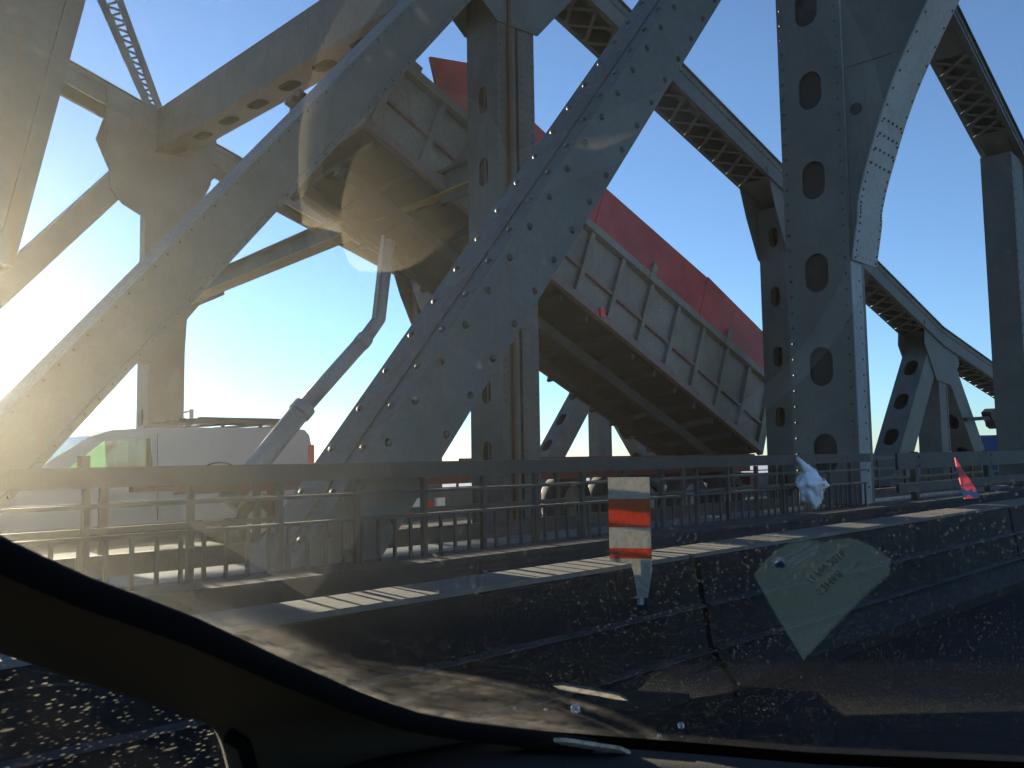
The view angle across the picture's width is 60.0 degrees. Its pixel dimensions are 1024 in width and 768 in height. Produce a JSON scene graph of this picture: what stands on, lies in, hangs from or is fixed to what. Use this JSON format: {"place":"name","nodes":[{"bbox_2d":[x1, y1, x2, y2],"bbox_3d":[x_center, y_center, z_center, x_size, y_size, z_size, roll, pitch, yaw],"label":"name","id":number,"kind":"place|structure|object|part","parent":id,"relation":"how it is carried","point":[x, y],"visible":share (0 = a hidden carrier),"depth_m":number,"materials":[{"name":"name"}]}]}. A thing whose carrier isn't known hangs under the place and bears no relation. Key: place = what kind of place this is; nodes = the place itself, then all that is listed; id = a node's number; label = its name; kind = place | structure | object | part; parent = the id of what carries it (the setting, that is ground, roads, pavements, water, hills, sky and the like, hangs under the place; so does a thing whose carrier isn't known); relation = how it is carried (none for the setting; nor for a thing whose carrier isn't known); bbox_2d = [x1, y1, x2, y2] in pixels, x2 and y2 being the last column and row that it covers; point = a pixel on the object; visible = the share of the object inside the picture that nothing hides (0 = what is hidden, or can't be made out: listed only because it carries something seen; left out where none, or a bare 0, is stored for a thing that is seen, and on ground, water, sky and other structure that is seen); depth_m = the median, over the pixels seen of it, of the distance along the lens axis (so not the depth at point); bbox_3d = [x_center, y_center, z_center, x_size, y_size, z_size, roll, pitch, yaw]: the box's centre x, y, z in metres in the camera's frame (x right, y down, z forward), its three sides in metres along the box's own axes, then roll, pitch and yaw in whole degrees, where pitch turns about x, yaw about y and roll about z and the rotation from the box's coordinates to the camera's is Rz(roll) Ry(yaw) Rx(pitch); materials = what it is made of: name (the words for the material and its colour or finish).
{"place":"outdoors","nodes":[
{"label":"outdoors","id":0,"kind":"place"},
{"bbox_2d":[10,472,998,558],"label":"opposite road","id":1,"kind":"structure","parent":0,"point":[63,550],"depth_m":15.82,"materials":[{"name":"grey asphalt"}]},
{"bbox_2d":[0,417,313,541],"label":"van","id":2,"kind":"object","parent":1,"relation":"on","point":[168,444],"visible":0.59,"depth_m":14.18,"materials":[{"name":"white paint"}]},
{"bbox_2d":[182,409,193,425],"bbox_3d":[-7.210,1.842,19.699,0.251,2.570,0.100,4,-7,-45],"label":"pole sign","id":3,"kind":"object","parent":1,"relation":"on","point":[191,413],"visible":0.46,"depth_m":19.80,"materials":[{"name":"white metal"}]},
{"bbox_2d":[129,57,766,523],"bbox_3d":[0.357,-1.000,15.720,13.366,7.359,2.484,4,-7,-45],"label":"dump trailer","id":4,"kind":"object","parent":1,"relation":"on","point":[649,339],"visible":0.45,"depth_m":15.59,"materials":[{"name":"grey paint"}]},
{"bbox_2d":[0,0,956,533],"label":"bridge truss","id":5,"kind":"object","parent":1,"relation":"on","point":[162,194],"visible":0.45,"depth_m":19.93,"materials":[{"name":"grey metal"}]},
{"bbox_2d":[155,0,400,156],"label":"cross strut","id":6,"kind":"object","parent":5,"relation":"attached to","point":[314,44],"visible":0.75,"depth_m":16.87,"materials":[{"name":"paint"}]},
{"bbox_2d":[0,0,993,522],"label":"bridge truss","id":7,"kind":"object","parent":1,"relation":"on","point":[56,396],"visible":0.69,"depth_m":11.98,"materials":[{"name":"grey metal"}]},
{"bbox_2d":[191,141,467,304],"bbox_3d":[-4.178,-2.523,16.158,0.320,1.400,10.470,4,-7,-45],"label":"cross strut","id":8,"kind":"object","parent":7,"relation":"attached to","point":[309,242],"visible":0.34,"depth_m":15.63,"materials":[{"name":"grey paint"}]},
{"bbox_2d":[963,408,995,428],"bbox_3d":[13.179,0.956,24.784,3.141,0.573,0.250,4,-7,-45],"label":"signal head","id":9,"kind":"object","parent":7,"relation":"attached to","point":[988,417],"visible":0.67,"depth_m":24.99},
{"bbox_2d":[53,484,998,578],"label":"kerb wall","id":10,"kind":"structure","parent":1,"relation":"on","point":[118,564],"depth_m":10.14,"materials":[{"name":"concrete"}]},
{"bbox_2d":[0,456,998,554],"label":"rail fence","id":11,"kind":"object","parent":10,"relation":"on","point":[103,528],"visible":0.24,"depth_m":8.95,"materials":[{"name":"metal"}]},
{"bbox_2d":[953,435,998,470],"bbox_3d":[22.247,2.967,40.647,6.500,2.890,1.925,4,-7,-45],"label":"service truck","id":12,"kind":"object","parent":1,"relation":"on","point":[989,442],"visible":0.01,"depth_m":39.05,"materials":[{"name":"blue paint"}]},
{"bbox_2d":[0,0,1023,467],"label":"sky","id":13,"kind":"structure","parent":0,"point":[256,348],"materials":[{"name":"blue"}]},
{"bbox_2d":[442,465,767,486],"bbox_3d":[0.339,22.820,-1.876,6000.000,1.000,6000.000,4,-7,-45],"label":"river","id":14,"kind":"structure","parent":0,"point":[587,479],"depth_m":841.89,"materials":[{"name":"blue liquid"}]},
{"bbox_2d":[634,589,1023,761],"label":"road","id":15,"kind":"structure","parent":0,"point":[951,687],"depth_m":4.95,"materials":[{"name":"grey asphalt"}]},
{"bbox_2d":[0,0,1023,587],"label":"bridge truss","id":16,"kind":"object","parent":15,"relation":"on","point":[850,72],"visible":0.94,"depth_m":8.18,"materials":[{"name":"grey metal"}]},
{"bbox_2d":[0,536,1023,767],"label":"car","id":17,"kind":"object","parent":15,"relation":"on","point":[252,705],"visible":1,"depth_m":0.65,"materials":[{"name":"black plastic"}]},
{"label":"side window","id":18,"kind":"part","parent":17,"relation":"part of","materials":[{"name":"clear glass"}]},
{"bbox_2d":[774,546,860,594],"bbox_3d":[0.182,0.128,0.499,0.066,0.094,0.167,-3,-5,26],"label":"lettering","id":19,"kind":"object","parent":17,"relation":"attached to","point":[780,564],"visible":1,"depth_m":0.45,"materials":[{"name":"black"}]},
{"bbox_2d":[0,497,1023,767],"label":"concrete barrier","id":20,"kind":"object","parent":15,"relation":"on","point":[594,645],"visible":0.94,"depth_m":4.50,"materials":[{"name":"grey concrete"}]},
{"bbox_2d":[608,477,651,604],"bbox_3d":[0.626,0.825,4.678,0.220,0.664,0.049,-2,-5,14],"label":"delineator panel","id":21,"kind":"object","parent":20,"relation":"on","point":[629,519],"visible":1,"depth_m":4.66,"materials":[{"name":"plastic"}]},
{"bbox_2d":[954,457,979,498],"bbox_3d":[4.569,0.945,8.891,0.678,0.424,0.016,4,-7,-45],"label":"traffic cone","id":22,"kind":"object","parent":20,"relation":"on","point":[968,489],"visible":1,"depth_m":8.82,"materials":[{"name":"plastic"}]},
{"bbox_2d":[121,486,1023,614],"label":"parapet","id":23,"kind":"structure","parent":15,"relation":"on","point":[213,594],"depth_m":5.39,"materials":[{"name":"concrete"}]},
{"bbox_2d":[0,453,870,589],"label":"railing","id":24,"kind":"object","parent":23,"relation":"on","point":[84,480],"visible":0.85,"depth_m":5.14,"materials":[{"name":"metal"}]},
{"bbox_2d":[794,454,829,508],"bbox_3d":[2.934,0.964,8.753,0.438,0.544,0.301,4,-7,-45],"label":"plastic bag","id":25,"kind":"object","parent":24,"relation":"hanging from","point":[812,485],"visible":1,"depth_m":8.68,"materials":[{"name":"white plastic"}]},
{"bbox_2d":[895,450,1023,498],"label":"railing","id":26,"kind":"object","parent":23,"relation":"on","point":[914,462],"visible":1,"depth_m":11.85,"materials":[{"name":"metal"}]},
{"bbox_2d":[444,453,873,486],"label":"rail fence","id":27,"kind":"object","parent":15,"relation":"on","point":[457,484],"depth_m":27.31,"materials":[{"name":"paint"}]}
]}

